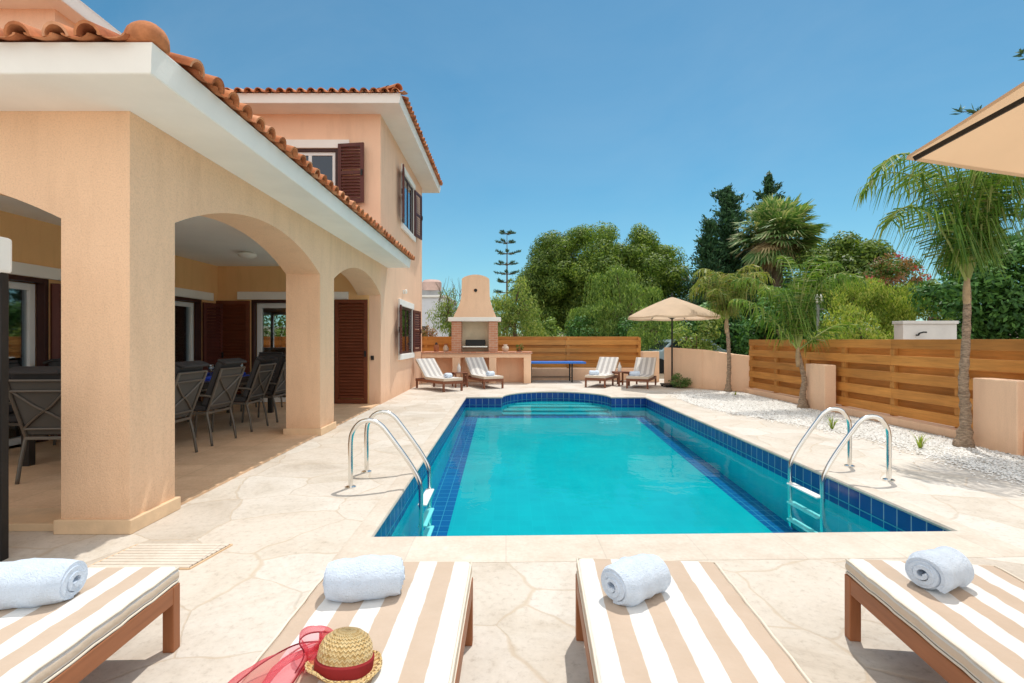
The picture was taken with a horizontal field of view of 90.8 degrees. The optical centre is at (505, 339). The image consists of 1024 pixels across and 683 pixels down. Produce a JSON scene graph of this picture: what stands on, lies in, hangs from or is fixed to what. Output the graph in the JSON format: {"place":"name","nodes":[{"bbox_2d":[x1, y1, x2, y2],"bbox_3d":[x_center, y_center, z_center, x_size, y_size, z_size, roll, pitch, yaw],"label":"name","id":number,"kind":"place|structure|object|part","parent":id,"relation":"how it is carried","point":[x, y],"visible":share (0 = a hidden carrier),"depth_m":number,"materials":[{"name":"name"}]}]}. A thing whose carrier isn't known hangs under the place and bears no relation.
{"place":"outdoors","nodes":[
{"label":"outdoors","id":0,"kind":"place"},
{"bbox_2d":[0,237,11,560],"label":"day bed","id":1,"kind":"object","parent":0,"point":[5,257],"visible":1,"depth_m":3.10,"materials":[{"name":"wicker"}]},
{"bbox_2d":[434,342,438,351],"bbox_3d":[-2.200,0.219,15.950,0.170,0.290,0.167,0,0,0],"label":"lantern","id":2,"kind":"object","parent":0,"point":[436,347],"visible":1,"depth_m":15.89,"materials":[{"name":"ceramic"}]},
{"bbox_2d":[422,295,454,336],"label":"neighbour house","id":3,"kind":"structure","parent":0,"point":[428,301],"depth_m":31.00,"materials":[{"name":"white paint"}]},
{"bbox_2d":[422,279,441,294],"bbox_3d":[-4.855,-3.350,33.000,1.290,1.200,1.261,0,0,0],"label":"water tank","id":4,"kind":"object","parent":3,"relation":"on","point":[429,287],"visible":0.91,"depth_m":32.50,"materials":[{"name":"beige plastic"}]},
{"bbox_2d":[0,379,1023,682],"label":"patio deck","id":5,"kind":"structure","parent":0,"point":[288,523],"depth_m":3.06,"materials":[{"name":"beige stone"}]},
{"bbox_2d":[0,566,179,682],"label":"sun lounger","id":6,"kind":"object","parent":5,"relation":"on","point":[102,615],"visible":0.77,"depth_m":1.83,"materials":[{"name":"white fabric"}]},
{"bbox_2d":[0,558,87,609],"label":"rolled towel","id":7,"kind":"object","parent":6,"relation":"on","point":[31,583],"visible":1,"depth_m":1.88,"materials":[{"name":"white fabric"}]},
{"bbox_2d":[87,544,232,569],"bbox_3d":[-2.140,1.343,3.145,0.688,0.015,0.358,0,0,0],"label":"drain cover","id":8,"kind":"object","parent":5,"relation":"on","point":[186,556],"visible":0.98,"depth_m":3.13,"materials":[{"name":"stone"}]},
{"bbox_2d":[0,0,442,533],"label":"villa","id":9,"kind":"object","parent":5,"relation":"on","point":[151,185],"visible":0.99,"depth_m":4.36,"materials":[{"name":"paint"}]},
{"bbox_2d":[9,274,60,445],"bbox_3d":[-6.082,0.265,6.059,0.511,2.130,2.304,0,0,11],"label":"door","id":10,"kind":"structure","parent":9,"relation":"in","point":[21,295],"depth_m":6.56,"materials":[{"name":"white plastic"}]},
{"bbox_2d":[9,403,379,507],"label":"veranda floor","id":11,"kind":"structure","parent":9,"relation":"attached to","point":[227,456],"depth_m":5.92,"materials":[{"name":"stone"}]},
{"bbox_2d":[9,360,19,425],"bbox_3d":[-5.513,0.786,5.750,0.758,1.093,0.603,0,0,0],"label":"dining chair","id":12,"kind":"object","parent":11,"relation":"on","point":[12,416],"visible":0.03,"depth_m":5.68,"materials":[{"name":"grey metal"}]},
{"bbox_2d":[9,366,60,483],"bbox_3d":[-4.265,0.786,4.877,0.603,1.093,0.758,0,0,-3],"label":"dining chair","id":13,"kind":"object","parent":11,"relation":"on","point":[35,393],"visible":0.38,"depth_m":4.63,"materials":[{"name":"grey metal"}]},
{"bbox_2d":[43,358,60,444],"bbox_3d":[-5.513,0.786,6.647,0.758,1.093,0.603,0,0,-2],"label":"dining chair","id":14,"kind":"object","parent":11,"relation":"on","point":[53,362],"visible":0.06,"depth_m":6.41,"materials":[{"name":"grey metal"}]},
{"bbox_2d":[21,372,274,465],"bbox_3d":[-4.685,0.963,7.300,0.930,0.735,4.100,0,0,0],"label":"dining table","id":15,"kind":"object","parent":11,"relation":"on","point":[29,458],"visible":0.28,"depth_m":5.37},
{"bbox_2d":[175,360,208,452],"bbox_3d":[-3.867,0.786,5.720,0.758,1.093,0.603,0,0,0],"label":"dining chair","id":16,"kind":"object","parent":11,"relation":"on","point":[190,376],"visible":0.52,"depth_m":5.77,"materials":[{"name":"grey metal"}]},
{"bbox_2d":[192,358,246,445],"bbox_3d":[-3.877,0.786,6.595,0.758,1.093,0.603,0,0,3],"label":"dining chair","id":17,"kind":"object","parent":11,"relation":"on","point":[223,386],"visible":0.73,"depth_m":6.50,"materials":[{"name":"grey metal"}]},
{"bbox_2d":[211,356,277,431],"bbox_3d":[-3.887,0.786,7.552,0.758,1.093,0.603,0,0,-1],"label":"dining chair","id":18,"kind":"object","parent":11,"relation":"on","point":[259,379],"visible":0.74,"depth_m":7.42,"materials":[{"name":"grey metal"}]},
{"bbox_2d":[239,352,283,410],"bbox_3d":[-4.680,0.786,9.773,0.603,1.093,0.758,0,0,0],"label":"dining chair","id":19,"kind":"object","parent":11,"relation":"on","point":[277,354],"visible":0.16,"depth_m":10.00,"materials":[{"name":"grey metal"}]},
{"bbox_2d":[241,355,285,422],"bbox_3d":[-3.887,0.786,8.398,0.758,1.093,0.603,0,0,1],"label":"dining chair","id":20,"kind":"object","parent":11,"relation":"on","point":[277,388],"visible":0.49,"depth_m":8.16,"materials":[{"name":"grey metal"}]},
{"bbox_2d":[175,296,223,400],"bbox_3d":[-6.120,0.265,9.382,0.314,2.130,2.364,0,0,4],"label":"door","id":21,"kind":"structure","parent":9,"relation":"in","point":[193,342],"depth_m":9.96,"materials":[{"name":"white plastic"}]},
{"bbox_2d":[237,251,256,258],"bbox_3d":[-4.560,-1.492,8.900,0.310,0.114,0.310,0,0,0],"label":"ceiling lamp","id":22,"kind":"object","parent":9,"relation":"attached to","point":[247,254],"visible":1,"depth_m":8.81,"materials":[{"name":"white glass"}]},
{"bbox_2d":[263,313,285,349],"bbox_3d":[-7.250,-0.275,15.670,1.300,1.150,0.100,0,0,0],"label":"window","id":23,"kind":"structure","parent":9,"relation":"in","point":[272,347],"depth_m":15.62,"materials":[{"name":"white plastic"}]},
{"bbox_2d":[216,300,367,403],"bbox_3d":[-4.465,0.245,10.620,3.170,2.170,0.340,0,0,0],"label":"door","id":24,"kind":"structure","parent":9,"relation":"in","point":[350,348],"depth_m":10.52,"materials":[{"name":"brown wood"}]},
{"bbox_2d":[286,140,363,202],"bbox_3d":[-3.967,-3.520,10.606,2.061,1.340,0.244,0,0,4],"label":"window","id":25,"kind":"structure","parent":9,"relation":"in","point":[324,155],"depth_m":10.55,"materials":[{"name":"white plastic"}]},
{"bbox_2d":[398,299,421,359],"bbox_3d":[-2.569,-0.260,13.272,0.242,1.500,2.892,0,0,0],"label":"window","id":26,"kind":"structure","parent":9,"relation":"in","point":[409,338],"depth_m":13.58,"materials":[{"name":"clear glass"}]},
{"bbox_2d":[401,163,422,241],"bbox_3d":[-2.569,-3.600,13.522,0.242,1.620,2.792,0,0,0],"label":"window","id":27,"kind":"structure","parent":9,"relation":"in","point":[408,188],"depth_m":13.86,"materials":[{"name":"clear glass"}]},
{"bbox_2d":[239,561,472,682],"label":"sun lounger","id":28,"kind":"object","parent":5,"relation":"on","point":[419,629],"visible":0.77,"depth_m":1.76,"materials":[{"name":"white fabric"}]},
{"bbox_2d":[228,625,331,682],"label":"red scarf","id":29,"kind":"object","parent":28,"relation":"on","point":[261,662],"visible":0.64,"depth_m":1.54,"materials":[{"name":"red fabric"}]},
{"bbox_2d":[305,627,381,682],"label":"straw hat","id":30,"kind":"object","parent":28,"relation":"on","point":[347,655],"visible":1,"depth_m":1.47,"materials":[{"name":"beige wicker"}]},
{"bbox_2d":[323,554,404,602],"bbox_3d":[-0.554,0.926,1.979,0.311,0.148,0.173,0,0,-9],"label":"rolled towel","id":31,"kind":"object","parent":28,"relation":"on","point":[359,578],"visible":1,"depth_m":1.92,"materials":[{"name":"white fabric"}]},
{"bbox_2d":[345,410,433,535],"bbox_3d":[-1.103,1.376,4.899,0.745,1.320,0.640,0,0,0],"label":"pool ladder","id":32,"kind":"object","parent":5,"relation":"attached to","point":[425,516],"visible":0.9,"depth_m":4.71,"materials":[{"name":"silver metal"}]},
{"bbox_2d":[415,358,462,391],"bbox_3d":[-1.857,0.938,13.844,0.604,0.825,1.530,0,0,-38],"label":"sun lounger","id":33,"kind":"object","parent":5,"relation":"on","point":[430,370],"visible":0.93,"depth_m":13.99,"materials":[{"name":"white fabric"}]},
{"bbox_2d":[443,373,452,377],"bbox_3d":[-1.551,0.944,13.496,0.162,0.139,0.297,0,0,23],"label":"rolled towel","id":34,"kind":"object","parent":33,"relation":"on","point":[447,375],"visible":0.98,"depth_m":13.39,"materials":[{"name":"white fabric"}]},
{"bbox_2d":[452,372,467,387],"bbox_3d":[-1.330,1.140,14.550,0.392,0.420,0.400,0,0,-20],"label":"side table","id":35,"kind":"object","parent":5,"relation":"on","point":[464,374],"visible":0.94,"depth_m":14.45,"materials":[{"name":"brown wood"}]},
{"bbox_2d":[421,275,531,382],"bbox_3d":[-0.902,-0.355,16.040,3.445,3.410,0.760,0,0,0],"label":"barbecue","id":36,"kind":"object","parent":5,"relation":"on","point":[474,320],"visible":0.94,"depth_m":15.85,"materials":[{"name":"paint"}]},
{"bbox_2d":[443,344,448,351],"bbox_3d":[-1.900,0.239,15.950,0.190,0.250,0.187,0,0,0],"label":"jug","id":37,"kind":"object","parent":36,"relation":"on","point":[445,348],"visible":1,"depth_m":15.89,"materials":[{"name":"ceramic"}]},
{"bbox_2d":[502,345,508,351],"bbox_3d":[-0.020,0.254,15.950,0.230,0.220,0.227,0,0,0],"label":"vase","id":38,"kind":"object","parent":36,"relation":"on","point":[505,348],"visible":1,"depth_m":15.87,"materials":[{"name":"beige ceramic"}]},
{"bbox_2d":[516,344,523,351],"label":"seedling","id":39,"kind":"object","parent":36,"relation":"on","point":[517,346],"visible":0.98,"depth_m":15.89,"materials":[{"name":"green plant"}]},
{"bbox_2d":[465,357,503,388],"bbox_3d":[-0.659,0.938,14.659,0.604,0.825,1.530,0,0,-25],"label":"sun lounger","id":40,"kind":"object","parent":5,"relation":"on","point":[477,368],"visible":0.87,"depth_m":14.88,"materials":[{"name":"white fabric"}]},
{"bbox_2d":[486,371,494,375],"bbox_3d":[-0.445,0.944,14.248,0.162,0.139,0.296,0,0,37],"label":"rolled towel","id":41,"kind":"object","parent":40,"relation":"on","point":[490,373],"visible":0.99,"depth_m":14.17,"materials":[{"name":"white fabric"}]},
{"bbox_2d":[531,361,585,382],"bbox_3d":[1.550,1.022,16.350,1.960,0.655,0.800,0,0,0],"label":"games table","id":42,"kind":"object","parent":5,"relation":"on","point":[559,362],"visible":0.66,"depth_m":16.03,"materials":[{"name":"metal"}]},
{"bbox_2d":[585,357,618,387],"bbox_3d":[2.862,0.938,14.977,0.604,0.825,1.530,0,0,27],"label":"sun lounger","id":43,"kind":"object","parent":5,"relation":"on","point":[606,367],"visible":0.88,"depth_m":15.23,"materials":[{"name":"white fabric"}]},
{"bbox_2d":[589,370,598,374],"bbox_3d":[2.548,0.944,14.617,0.297,0.139,0.160,0,0,-2],"label":"rolled towel","id":44,"kind":"object","parent":43,"relation":"on","point":[593,372],"visible":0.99,"depth_m":14.56,"materials":[{"name":"white fabric"}]},
{"bbox_2d":[612,371,629,385],"bbox_3d":[3.400,1.140,14.950,0.392,0.420,0.400,0,0,-20],"label":"side table","id":45,"kind":"object","parent":5,"relation":"on","point":[619,381],"visible":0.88,"depth_m":14.91,"materials":[{"name":"brown wood"}]},
{"bbox_2d":[626,357,656,388],"bbox_3d":[3.941,0.938,14.638,0.604,0.825,1.530,0,0,25],"label":"sun lounger","id":46,"kind":"object","parent":5,"relation":"on","point":[644,367],"visible":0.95,"depth_m":14.90,"materials":[{"name":"white fabric"}]},
{"bbox_2d":[629,371,639,375],"bbox_3d":[3.639,0.944,14.267,0.296,0.138,0.160,0,0,-4],"label":"rolled towel","id":47,"kind":"object","parent":46,"relation":"on","point":[634,373],"visible":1,"depth_m":14.21,"materials":[{"name":"white fabric"}]},
{"bbox_2d":[641,351,658,381],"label":"garden pillar","id":48,"kind":"structure","parent":5,"relation":"on","point":[655,354],"depth_m":16.30,"materials":[{"name":"paint"}]},
{"bbox_2d":[375,393,945,536],"bbox_3d":[1.173,1.807,8.350,4.255,0.850,9.820,0,0,0],"label":"pool basin","id":49,"kind":"object","parent":5,"relation":"in","point":[637,466],"visible":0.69,"depth_m":6.89,"materials":[{"name":"blue tile"}]},
{"bbox_2d":[502,402,610,415],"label":"pool steps","id":50,"kind":"structure","parent":49,"relation":"in","point":[552,409],"depth_m":12.24,"materials":[{"name":"teal tile"}]},
{"bbox_2d":[332,391,1023,562],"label":"pool coping","id":51,"kind":"object","parent":49,"relation":"on","point":[966,541],"visible":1,"depth_m":3.35,"materials":[{"name":"stone"}]},
{"bbox_2d":[628,293,719,387],"bbox_3d":[4.800,-0.010,14.600,2.462,2.720,2.462,0,0,13],"label":"patio parasol","id":52,"kind":"object","parent":5,"relation":"on","point":[671,308],"visible":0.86,"depth_m":14.04,"materials":[{"name":"fabric"}]},
{"bbox_2d":[668,373,692,387],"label":"shrub","id":53,"kind":"object","parent":5,"relation":"on","point":[677,381],"visible":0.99,"depth_m":14.11,"materials":[{"name":"green plant"}]},
{"bbox_2d":[575,558,811,682],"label":"sun lounger","id":54,"kind":"object","parent":5,"relation":"on","point":[697,622],"visible":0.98,"depth_m":1.72,"materials":[{"name":"white fabric"}]},
{"bbox_2d":[601,553,670,606],"bbox_3d":[0.508,0.925,1.976,0.272,0.149,0.175,0,0,-33],"label":"rolled towel","id":55,"kind":"object","parent":54,"relation":"on","point":[634,580],"visible":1,"depth_m":1.92,"materials":[{"name":"white fabric"}]},
{"bbox_2d":[664,347,749,391],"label":"garden wall","id":56,"kind":"structure","parent":5,"relation":"on","point":[703,369],"depth_m":13.84,"materials":[{"name":"paint"}]},
{"bbox_2d":[806,364,835,411],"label":"garden pillar","id":57,"kind":"structure","parent":5,"relation":"on","point":[821,389],"depth_m":9.54,"materials":[{"name":"paint"}]},
{"bbox_2d":[787,407,894,532],"bbox_3d":[3.357,1.376,5.125,0.745,1.320,0.640,0,0,-1],"label":"pool ladder","id":58,"kind":"object","parent":5,"relation":"attached to","point":[851,430],"visible":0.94,"depth_m":4.99,"materials":[{"name":"silver metal"}]},
{"bbox_2d":[671,389,1023,493],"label":"pebble bed","id":59,"kind":"object","parent":5,"relation":"on","point":[911,431],"visible":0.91,"depth_m":7.42,"materials":[{"name":"white gravel"}]},
{"bbox_2d":[688,264,775,391],"bbox_3d":[5.836,-0.309,13.150,2.082,3.331,1.950,0,0,0],"label":"feather palm","id":60,"kind":"object","parent":59,"relation":"on","point":[722,294],"visible":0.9,"depth_m":12.98,"materials":[{"name":"green plant"}]},
{"bbox_2d":[728,254,869,408],"bbox_3d":[5.779,-0.225,10.012,2.190,3.160,2.114,0,0,-41],"label":"feather palm","id":61,"kind":"object","parent":59,"relation":"on","point":[802,323],"visible":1,"depth_m":9.88,"materials":[{"name":"green plant"}]},
{"bbox_2d":[824,414,837,428],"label":"grass tuft","id":62,"kind":"object","parent":59,"relation":"on","point":[831,425],"visible":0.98,"depth_m":7.59,"materials":[{"name":"green plant"}]},
{"bbox_2d":[913,432,931,447],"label":"grass tuft","id":63,"kind":"object","parent":59,"relation":"on","point":[920,444],"visible":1,"depth_m":6.23,"materials":[{"name":"green plant"}]},
{"bbox_2d":[852,149,1023,447],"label":"feather palm","id":64,"kind":"object","parent":59,"relation":"on","point":[970,230],"visible":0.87,"depth_m":6.25,"materials":[{"name":"green plant"}]},
{"bbox_2d":[744,388,956,437],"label":"garden wall","id":65,"kind":"structure","parent":5,"relation":"on","point":[931,427],"depth_m":8.11,"materials":[{"name":"paint"}]},
{"bbox_2d":[749,339,1023,428],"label":"wooden fence","id":66,"kind":"object","parent":65,"relation":"on","point":[917,379],"visible":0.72,"depth_m":8.13,"materials":[{"name":"brown wood"}]},
{"bbox_2d":[845,558,1023,682],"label":"sun lounger","id":67,"kind":"object","parent":5,"relation":"on","point":[972,631],"visible":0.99,"depth_m":1.88,"materials":[{"name":"white fabric"}]},
{"bbox_2d":[905,546,973,593],"bbox_3d":[1.756,0.925,2.051,0.236,0.147,0.173,0,0,-24],"label":"rolled towel","id":68,"kind":"object","parent":67,"relation":"on","point":[944,569],"visible":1,"depth_m":2.00,"materials":[{"name":"white fabric"}]},
{"bbox_2d":[906,82,1023,176],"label":"patio parasol","id":69,"kind":"object","parent":5,"relation":"on","point":[989,138],"visible":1,"depth_m":2.05,"materials":[{"name":"fabric"}]},
{"bbox_2d":[973,378,1023,455],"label":"garden pillar","id":70,"kind":"structure","parent":5,"relation":"on","point":[998,414],"depth_m":6.07,"materials":[{"name":"paint"}]},
{"bbox_2d":[80,0,1023,333],"label":"sky","id":71,"kind":"structure","parent":0,"point":[534,117],"materials":[{"name":"blue"}]},
{"bbox_2d":[532,368,633,379],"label":"garden wall","id":72,"kind":"structure","parent":0,"point":[579,373],"depth_m":16.99,"materials":[{"name":"paint"}]},
{"bbox_2d":[263,337,640,367],"bbox_3d":[-2.727,0.417,17.057,14.543,1.066,0.114,0,0,0],"label":"wooden fence","id":73,"kind":"object","parent":72,"relation":"on","point":[589,351],"visible":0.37,"depth_m":17.00,"materials":[{"name":"brown wood"}]},
{"bbox_2d":[645,349,663,378],"bbox_3d":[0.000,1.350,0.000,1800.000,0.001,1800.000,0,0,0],"label":"ground","id":74,"kind":"structure","parent":0,"point":[661,375],"depth_m":19.20,"materials":[{"name":"beige stone"}]},
{"bbox_2d":[263,315,285,336],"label":"laurel bush","id":75,"kind":"object","parent":74,"relation":"on","point":[279,331],"visible":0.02,"depth_m":21.79,"materials":[{"name":"green plant"}]},
{"bbox_2d":[422,325,437,336],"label":"bougainvillea","id":76,"kind":"object","parent":74,"relation":"on","point":[425,332],"visible":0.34,"depth_m":18.03,"materials":[{"name":"green plant"}]},
{"bbox_2d":[425,279,461,336],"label":"olive tree","id":77,"kind":"object","parent":74,"relation":"on","point":[446,314],"visible":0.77,"depth_m":20.79,"materials":[{"name":"green plant"}]},
{"bbox_2d":[491,230,521,336],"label":"norfolk pine","id":78,"kind":"object","parent":74,"relation":"on","point":[501,262],"visible":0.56,"depth_m":44.90,"materials":[{"name":"green plant"}]},
{"bbox_2d":[490,275,548,336],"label":"olive tree","id":79,"kind":"object","parent":74,"relation":"on","point":[512,313],"visible":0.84,"depth_m":21.17,"materials":[{"name":"green plant"}]},
{"bbox_2d":[520,316,562,336],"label":"laurel bush","id":80,"kind":"object","parent":74,"relation":"on","point":[550,324],"visible":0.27,"depth_m":22.95,"materials":[{"name":"green plant"}]},
{"bbox_2d":[511,230,589,336],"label":"broadleaf tree","id":81,"kind":"object","parent":74,"relation":"on","point":[533,272],"visible":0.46,"depth_m":32.94,"materials":[{"name":"green plant"}]},
{"bbox_2d":[556,315,601,336],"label":"laurel bush","id":82,"kind":"object","parent":74,"relation":"on","point":[571,329],"visible":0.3,"depth_m":25.84,"materials":[{"name":"green plant"}]},
{"bbox_2d":[531,221,697,350],"bbox_3d":[7.271,-3.312,34.002,11.592,9.494,9.666,0,0,0],"label":"broadleaf tree","id":83,"kind":"object","parent":74,"relation":"on","point":[651,260],"visible":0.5,"depth_m":31.76,"materials":[{"name":"green plant"}]},
{"bbox_2d":[563,264,677,349],"bbox_3d":[6.414,-0.972,26.703,6.920,6.140,3.661,0,0,-13],"label":"pepper tree","id":84,"kind":"object","parent":74,"relation":"on","point":[605,327],"visible":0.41,"depth_m":26.43,"materials":[{"name":"green plant"}]},
{"bbox_2d":[611,316,666,350],"bbox_3d":[6.555,0.039,25.017,3.180,2.649,1.948,0,0,0],"label":"laurel bush","id":85,"kind":"object","parent":74,"relation":"on","point":[622,328],"visible":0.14,"depth_m":24.83,"materials":[{"name":"green plant"}]},
{"bbox_2d":[626,298,686,350],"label":"pepper tree","id":86,"kind":"object","parent":74,"relation":"on","point":[649,331],"visible":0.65,"depth_m":21.62,"materials":[{"name":"green plant"}]},
{"bbox_2d":[645,339,726,372],"bbox_3d":[7.281,0.638,21.400,3.682,1.415,1.800,0,0,-4],"label":"parked car","id":87,"kind":"object","parent":74,"relation":"on","point":[667,343],"visible":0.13,"depth_m":20.60,"materials":[{"name":"silver metal"}]},
{"bbox_3d":[7.513,0.200,20.608,2.070,0.400,0.011,0,0,-4],"label":"window","id":88,"kind":"part","parent":87,"relation":"part of","materials":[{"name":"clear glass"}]},
{"bbox_2d":[667,307,724,350],"bbox_3d":[7.544,0.014,19.901,2.092,2.686,1.916,0,0,0],"label":"laurel bush","id":89,"kind":"object","parent":74,"relation":"on","point":[694,339],"visible":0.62,"depth_m":19.73,"materials":[{"name":"green plant"}]},
{"bbox_2d":[681,301,748,354],"bbox_3d":[9.428,0.054,21.915,4.773,3.518,2.738,0,0,0],"label":"laurel bush","id":90,"kind":"object","parent":74,"relation":"on","point":[733,327],"visible":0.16,"depth_m":21.42,"materials":[{"name":"green plant"}]},
{"bbox_2d":[678,218,752,346],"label":"cypress","id":91,"kind":"object","parent":74,"relation":"on","point":[709,258],"visible":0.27,"depth_m":28.51,"materials":[{"name":"green plant"}]},
{"bbox_2d":[668,183,783,353],"bbox_3d":[13.267,-3.849,29.719,7.373,10.958,7.535,0,0,0],"label":"cypress","id":92,"kind":"object","parent":74,"relation":"on","point":[728,213],"visible":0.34,"depth_m":29.49,"materials":[{"name":"green plant"}]},
{"bbox_2d":[743,170,802,337],"bbox_3d":[17.077,-4.812,33.237,6.591,12.660,6.251,0,0,-30],"label":"cypress","id":93,"kind":"object","parent":74,"relation":"on","point":[769,188],"visible":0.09,"depth_m":32.74,"materials":[{"name":"green plant"}]},
{"bbox_2d":[726,193,829,337],"bbox_3d":[14.386,-3.295,26.983,4.798,9.310,4.990,0,0,-37],"label":"fan palm","id":94,"kind":"object","parent":74,"relation":"on","point":[777,221],"visible":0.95,"depth_m":26.11,"materials":[{"name":"green plant"}]},
{"bbox_2d":[733,288,834,355],"bbox_3d":[10.878,-0.119,18.921,4.349,3.770,2.716,0,0,0],"label":"laurel bush","id":95,"kind":"object","parent":74,"relation":"on","point":[750,332],"visible":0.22,"depth_m":18.78,"materials":[{"name":"green plant"}]},
{"bbox_2d":[789,230,901,316],"bbox_3d":[16.197,-1.979,23.972,4.619,6.689,4.156,0,0,-32],"label":"broadleaf tree","id":96,"kind":"object","parent":74,"relation":"on","point":[850,253],"visible":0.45,"depth_m":23.23,"materials":[{"name":"green plant"}]},
{"bbox_2d":[806,302,893,339],"bbox_3d":[8.674,0.194,12.171,2.764,2.326,2.018,0,0,0],"label":"trailing shrub","id":97,"kind":"object","parent":74,"relation":"on","point":[867,334],"visible":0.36,"depth_m":12.00,"materials":[{"name":"green plant"}]},
{"bbox_2d":[817,276,916,338],"bbox_3d":[11.803,-0.373,16.594,2.891,3.465,2.302,0,0,0],"label":"lime shrub","id":98,"kind":"object","parent":74,"relation":"on","point":[876,291],"visible":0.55,"depth_m":16.03,"materials":[{"name":"green plant"}]},
{"bbox_2d":[853,251,930,320],"bbox_3d":[15.715,-1.134,20.410,3.079,4.979,2.248,0,0,0],"label":"bougainvillea","id":99,"kind":"object","parent":74,"relation":"on","point":[881,270],"visible":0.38,"depth_m":20.06,"materials":[{"name":"green plant"}]},
{"bbox_2d":[881,278,953,336],"bbox_3d":[13.519,-0.322,16.441,2.153,3.355,2.249,0,0,-39],"label":"lime shrub","id":100,"kind":"object","parent":74,"relation":"on","point":[902,292],"visible":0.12,"depth_m":16.45,"materials":[{"name":"green plant"}]},
{"bbox_2d":[892,321,958,338],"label":"white outbuilding","id":101,"kind":"structure","parent":74,"relation":"on","point":[925,329],"depth_m":9.20,"materials":[{"name":"paint"}]},
{"bbox_2d":[903,224,1023,338],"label":"cypress hedge","id":102,"kind":"object","parent":74,"relation":"on","point":[998,313],"visible":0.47,"depth_m":11.98,"materials":[{"name":"green plant"}]},
{"bbox_2d":[815,295,823,339],"bbox_3d":[10.737,-0.140,17.500,0.550,2.980,0.312,0,0,0],"label":"street lamp","id":103,"kind":"object","parent":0,"point":[818,309],"visible":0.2,"depth_m":17.47,"materials":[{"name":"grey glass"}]},
{"bbox_2d":[951,48,1023,221],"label":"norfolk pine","id":104,"kind":"object","parent":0,"point":[1021,52],"visible":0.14,"depth_m":17.56,"materials":[{"name":"green plant"}]}
]}

